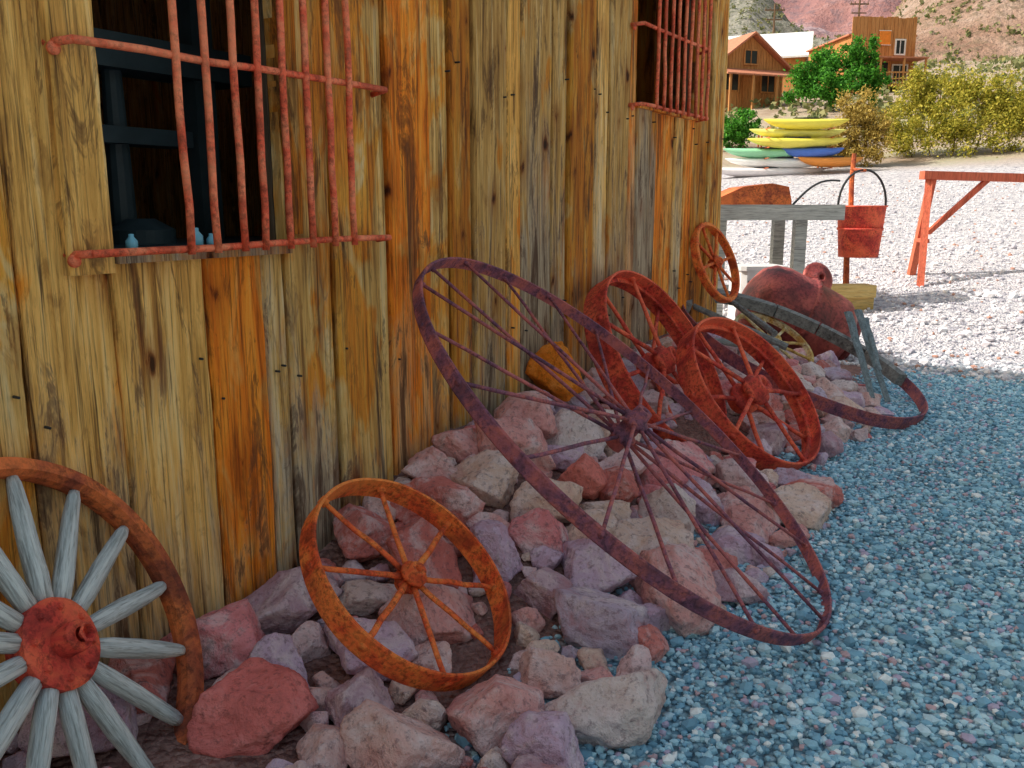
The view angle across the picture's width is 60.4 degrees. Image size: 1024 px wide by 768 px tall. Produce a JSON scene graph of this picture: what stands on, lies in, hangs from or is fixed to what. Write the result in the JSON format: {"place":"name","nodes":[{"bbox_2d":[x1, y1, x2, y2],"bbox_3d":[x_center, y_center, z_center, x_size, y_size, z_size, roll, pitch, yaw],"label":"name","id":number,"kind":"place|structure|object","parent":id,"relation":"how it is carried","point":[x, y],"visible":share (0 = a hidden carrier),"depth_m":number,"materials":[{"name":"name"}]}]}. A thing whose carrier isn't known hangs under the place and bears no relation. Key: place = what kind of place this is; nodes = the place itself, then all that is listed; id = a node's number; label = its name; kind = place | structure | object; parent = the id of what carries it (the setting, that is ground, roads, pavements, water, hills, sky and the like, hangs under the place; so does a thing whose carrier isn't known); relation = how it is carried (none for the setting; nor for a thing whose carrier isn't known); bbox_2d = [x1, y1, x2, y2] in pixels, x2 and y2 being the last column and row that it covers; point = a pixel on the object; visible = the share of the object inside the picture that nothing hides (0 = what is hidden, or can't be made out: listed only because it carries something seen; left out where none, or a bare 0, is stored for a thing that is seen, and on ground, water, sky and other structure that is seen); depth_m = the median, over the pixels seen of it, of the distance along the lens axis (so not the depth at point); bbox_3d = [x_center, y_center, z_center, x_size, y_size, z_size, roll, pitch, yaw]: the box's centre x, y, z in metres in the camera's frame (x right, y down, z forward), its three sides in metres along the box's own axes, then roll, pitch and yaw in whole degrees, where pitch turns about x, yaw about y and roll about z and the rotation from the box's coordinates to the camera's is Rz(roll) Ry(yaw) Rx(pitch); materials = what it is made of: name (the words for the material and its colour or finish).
{"place":"outdoors","nodes":[
{"label":"outdoors","id":0,"kind":"place"},
{"bbox_2d":[0,57,1023,767],"bbox_3d":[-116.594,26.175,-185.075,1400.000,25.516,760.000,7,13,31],"label":"ground","id":1,"kind":"structure","parent":0,"point":[160,745],"depth_m":5.29,"materials":[{"name":"white gravel"}]},
{"bbox_2d":[0,457,203,767],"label":"wagon wheel","id":2,"kind":"object","parent":1,"relation":"on","point":[54,647],"visible":0.96,"depth_m":2.25,"materials":[{"name":"grey wood"}]},
{"bbox_2d":[93,0,261,248],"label":"iron printing press","id":3,"kind":"object","parent":1,"relation":"on","point":[120,138],"visible":0.46,"depth_m":3.29,"materials":[{"name":"black metal"}]},
{"bbox_2d":[187,657,318,757],"bbox_3d":[-0.707,0.933,2.480,0.305,0.228,0.328,3,12,12],"label":"red rock","id":4,"kind":"object","parent":1,"relation":"on","point":[252,706],"visible":0.84,"depth_m":2.38,"materials":[{"name":"stone"}]},
{"bbox_2d":[0,0,729,711],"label":"front planks","id":5,"kind":"object","parent":1,"relation":"on","point":[550,178],"visible":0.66,"depth_m":3.37,"materials":[{"name":"brown wood"}]},
{"bbox_2d":[41,0,391,267],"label":"window bars","id":6,"kind":"object","parent":5,"relation":"attached to","point":[175,55],"depth_m":2.79,"materials":[{"name":"red metal"}]},
{"bbox_2d":[38,0,698,275],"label":"window frames","id":7,"kind":"structure","parent":5,"relation":"attached to","point":[79,162],"depth_m":2.40,"materials":[{"name":"brown wood"}]},
{"bbox_2d":[125,234,137,247],"bbox_3d":[-1.124,-0.417,2.600,0.035,0.053,0.035,7,13,31],"label":"glass jar","id":8,"kind":"object","parent":7,"relation":"on","point":[131,241],"visible":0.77,"depth_m":2.59,"materials":[{"name":"blue glass"}]},
{"bbox_2d":[195,227,203,244],"bbox_3d":[-1.007,-0.466,2.804,0.044,0.066,0.044,7,13,31],"label":"glass jar","id":9,"kind":"object","parent":7,"relation":"on","point":[199,237],"visible":0.41,"depth_m":2.79,"materials":[{"name":"blue glass"}]},
{"bbox_2d":[206,233,213,244],"bbox_3d":[-0.976,-0.466,2.857,0.031,0.046,0.031,7,13,31],"label":"glass jar","id":10,"kind":"object","parent":7,"relation":"on","point":[209,240],"visible":0.61,"depth_m":2.84,"materials":[{"name":"blue glass"}]},
{"bbox_2d":[12,61,724,429],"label":"nail heads","id":11,"kind":"object","parent":5,"relation":"attached to","point":[346,347],"visible":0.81,"depth_m":3.81,"materials":[{"name":"metal"}]},
{"bbox_2d":[628,0,712,122],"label":"window bars","id":12,"kind":"object","parent":5,"relation":"attached to","point":[691,43],"depth_m":5.75,"materials":[{"name":"red metal"}]},
{"bbox_2d":[690,222,739,302],"bbox_3d":[1.547,-0.922,6.683,0.100,0.638,0.638,-19,3,39],"label":"rusty cart wheel","id":13,"kind":"object","parent":5,"relation":"attached to","point":[715,262],"visible":1,"depth_m":6.66,"materials":[{"name":"orange metal"}]},
{"bbox_2d":[2,322,894,767],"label":"rock pile","id":14,"kind":"object","parent":1,"relation":"on","point":[496,720],"visible":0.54,"depth_m":3.09,"materials":[{"name":"pink stone"}]},
{"bbox_2d":[299,478,511,691],"bbox_3d":[-0.330,0.630,2.866,0.778,0.100,0.778,41,24,-1],"label":"iron wheel","id":15,"kind":"object","parent":14,"relation":"on","point":[353,636],"visible":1,"depth_m":2.83,"materials":[{"name":"orange metal"}]},
{"bbox_2d":[525,341,583,401],"bbox_3d":[0.223,-0.070,4.617,0.302,0.314,0.242,7,13,31],"label":"orange rock","id":16,"kind":"object","parent":14,"relation":"on","point":[540,376],"visible":0.69,"depth_m":4.53,"materials":[{"name":"stone"}]},
{"bbox_2d":[557,453,606,499],"bbox_3d":[0.316,0.423,3.937,0.244,0.239,0.212,7,13,31],"label":"red rock","id":17,"kind":"object","parent":14,"relation":"on","point":[586,472],"visible":0.77,"depth_m":3.85,"materials":[{"name":"stone"}]},
{"bbox_2d":[583,270,726,441],"bbox_3d":[0.860,-0.122,5.179,0.240,1.178,1.170,-31,10,33],"label":"red iron wheel","id":18,"kind":"object","parent":14,"relation":"on","point":[658,302],"visible":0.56,"depth_m":5.13,"materials":[{"name":"red metal"}]},
{"bbox_2d":[676,317,820,470],"bbox_3d":[1.369,0.058,5.066,1.000,1.008,0.240,-20,-18,-48],"label":"red iron wheel","id":19,"kind":"object","parent":14,"relation":"on","point":[749,394],"visible":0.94,"depth_m":5.03,"materials":[{"name":"red metal"}]},
{"bbox_2d":[258,0,691,239],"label":"backing","id":20,"kind":"object","parent":1,"relation":"on","point":[269,171],"visible":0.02,"depth_m":3.05,"materials":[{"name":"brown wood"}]},
{"bbox_2d":[91,0,688,237],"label":"side walls","id":21,"kind":"structure","parent":20,"relation":"on","point":[158,185],"depth_m":8.28,"materials":[{"name":"brown wood"}]},
{"bbox_2d":[412,257,831,645],"bbox_3d":[0.459,0.174,3.456,2.018,0.200,2.018,40,19,0],"label":"iron wheel","id":22,"kind":"object","parent":1,"relation":"on","point":[629,427],"visible":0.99,"depth_m":3.26,"materials":[{"name":"metal"}]},
{"bbox_2d":[695,547,737,571],"bbox_3d":[0.812,0.757,3.662,0.237,0.183,0.199,7,13,31],"label":"red rock","id":23,"kind":"object","parent":1,"relation":"on","point":[724,562],"visible":0.31,"depth_m":3.58,"materials":[{"name":"stone"}]},
{"bbox_2d":[723,107,763,147],"bbox_3d":[9.262,-10.364,35.858,1.707,1.853,1.819,-9,15,-38],"label":"green shrub","id":24,"kind":"object","parent":1,"relation":"on","point":[738,131],"visible":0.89,"depth_m":35.67,"materials":[{"name":"green plant"}]},
{"bbox_2d":[727,264,787,319],"bbox_3d":[2.801,-0.948,10.124,0.560,0.833,0.485,-2,12,-8],"label":"white enamel washer","id":25,"kind":"object","parent":1,"relation":"on","point":[748,273],"visible":0.14,"depth_m":9.86,"materials":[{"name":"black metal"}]},
{"bbox_2d":[725,31,799,111],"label":"wooden cabin","id":26,"kind":"object","parent":1,"relation":"on","point":[757,63],"visible":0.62,"depth_m":57.43,"materials":[{"name":"brown wood"}]},
{"bbox_2d":[726,48,775,109],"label":"windows and door","id":27,"kind":"structure","parent":26,"relation":"in","point":[751,56],"depth_m":57.58,"materials":[{"name":"brown wood"}]},
{"bbox_2d":[734,312,813,364],"bbox_3d":[2.138,-0.344,7.212,0.720,0.120,0.728,-14,52,-39],"label":"yellow spoked wheel","id":28,"kind":"object","parent":1,"relation":"on","point":[798,338],"visible":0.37,"depth_m":7.35,"materials":[{"name":"paint"}]},
{"bbox_2d":[765,3,784,33],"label":"utility pole","id":29,"kind":"object","parent":1,"relation":"on","point":[774,15],"visible":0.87,"depth_m":79.12,"materials":[{"name":"brown wood"}]},
{"bbox_2d":[717,179,845,314],"bbox_3d":[3.173,-1.677,11.016,1.651,1.718,1.100,-1,12,-3],"label":"old wooden cart","id":30,"kind":"object","parent":1,"relation":"on","point":[774,204],"visible":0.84,"depth_m":10.53,"materials":[{"name":"grey wood"}]},
{"bbox_2d":[722,117,862,176],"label":"kayaks","id":31,"kind":"object","parent":1,"relation":"on","point":[805,141],"visible":0.98,"depth_m":27.83,"materials":[{"name":"yellow plastic"}]},
{"bbox_2d":[782,57,805,92],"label":"walls","id":32,"kind":"structure","parent":1,"relation":"on","point":[791,60],"depth_m":70.65,"materials":[{"name":"orange wood"}]},
{"bbox_2d":[728,31,813,60],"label":"roof","id":33,"kind":"structure","parent":32,"relation":"on","point":[793,44],"depth_m":71.83,"materials":[{"name":"metal"}]},
{"bbox_2d":[735,265,860,360],"bbox_3d":[2.801,-0.652,8.698,1.112,0.876,0.876,28,10,-5],"label":"rusty boiler","id":34,"kind":"object","parent":1,"relation":"on","point":[803,294],"visible":0.59,"depth_m":8.36,"materials":[{"name":"red metal"}]},
{"bbox_2d":[803,262,832,288],"bbox_3d":[3.106,-0.769,8.888,0.340,0.926,0.218,-4,-8,-17],"label":"iron flange","id":35,"kind":"object","parent":34,"relation":"attached to","point":[820,271],"visible":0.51,"depth_m":8.88,"materials":[{"name":"red metal"}]},
{"bbox_2d":[681,289,927,428],"bbox_3d":[2.158,-0.241,6.594,1.930,0.107,1.930,33,27,26],"label":"broken wooden wheel","id":36,"kind":"object","parent":1,"relation":"on","point":[890,371],"visible":0.72,"depth_m":6.69,"materials":[{"name":"grey wood"}]},
{"bbox_2d":[777,33,892,110],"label":"green tree","id":37,"kind":"object","parent":1,"relation":"on","point":[825,66],"visible":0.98,"depth_m":48.99,"materials":[{"name":"green plant"}]},
{"bbox_2d":[831,283,876,309],"bbox_3d":[3.818,-1.032,10.797,1.220,0.370,0.320,-1,12,-6],"label":"timber block","id":38,"kind":"object","parent":1,"relation":"on","point":[861,296],"depth_m":10.67,"materials":[{"name":"yellow wood"}]},
{"bbox_2d":[850,0,868,15],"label":"utility pole","id":39,"kind":"object","parent":1,"relation":"on","point":[859,4],"visible":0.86,"depth_m":84.31,"materials":[{"name":"brown wood"}]},
{"bbox_2d":[826,78,897,166],"bbox_3d":[11.380,-8.529,29.249,2.999,2.919,1.782,7,13,31],"label":"ochre shrub","id":40,"kind":"object","parent":1,"relation":"on","point":[857,116],"visible":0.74,"depth_m":28.91,"materials":[{"name":"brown plant"}]},
{"bbox_2d":[837,153,887,283],"bbox_3d":[4.325,-1.882,10.950,0.601,1.949,0.599,11,16,42],"label":"hanging bucket","id":41,"kind":"object","parent":1,"relation":"on","point":[860,228],"visible":0.9,"depth_m":10.77,"materials":[{"name":"red metal"}]},
{"bbox_2d":[806,16,928,93],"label":"false front saloon","id":42,"kind":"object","parent":1,"relation":"on","point":[897,38],"visible":0.34,"depth_m":62.32,"materials":[{"name":"brown wood"}]},
{"bbox_2d":[876,39,907,82],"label":"windows","id":43,"kind":"structure","parent":42,"relation":"in","point":[900,44],"depth_m":62.67,"materials":[{"name":"white wood"}]},
{"bbox_2d":[844,309,890,401],"bbox_3d":[2.713,-0.225,6.699,0.196,0.631,0.552,-1,12,-3],"label":"split wooden board","id":44,"kind":"object","parent":1,"relation":"on","point":[867,334],"visible":1,"depth_m":6.70,"materials":[{"name":"grey wood"}]},
{"bbox_2d":[721,180,1023,382],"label":"loose stones","id":45,"kind":"object","parent":1,"relation":"on","point":[968,359],"visible":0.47,"depth_m":11.53,"materials":[{"name":"white gravel"}]},
{"bbox_2d":[725,0,1023,141],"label":"desert scrub","id":46,"kind":"object","parent":1,"relation":"on","point":[1018,62],"visible":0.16,"depth_m":77.98,"materials":[{"name":"green plant"}]},
{"bbox_2d":[865,53,1023,157],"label":"yellow green shrub","id":47,"kind":"object","parent":1,"relation":"on","point":[923,94],"visible":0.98,"depth_m":29.15,"materials":[{"name":"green plant"}]},
{"bbox_2d":[907,171,1023,286],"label":"red sawhorse","id":48,"kind":"object","parent":1,"relation":"on","point":[924,230],"visible":0.84,"depth_m":11.83,"materials":[{"name":"wood"}]},
{"bbox_2d":[988,90,1023,133],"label":"yellow green shrub","id":49,"kind":"object","parent":1,"relation":"on","point":[998,127],"visible":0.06,"depth_m":33.09,"materials":[{"name":"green plant"}]},
{"bbox_2d":[444,367,1023,767],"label":"gravel","id":50,"kind":"structure","parent":0,"point":[1001,663],"depth_m":3.19,"materials":[{"name":"grey gravel"}]},
{"bbox_2d":[728,0,833,47],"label":"desert hill","id":51,"kind":"structure","parent":0,"point":[783,25],"depth_m":194.88,"materials":[{"name":"grey stone"}]},
{"bbox_2d":[773,0,901,38],"bbox_3d":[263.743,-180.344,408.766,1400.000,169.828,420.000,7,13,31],"label":"distant mountain","id":52,"kind":"structure","parent":0,"point":[825,18],"depth_m":414.32,"materials":[{"name":"pink stone"}]},
{"bbox_2d":[891,0,1023,62],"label":"desert hill","id":53,"kind":"structure","parent":0,"point":[983,43],"depth_m":103.27,"materials":[{"name":"beige stone"}]}
]}

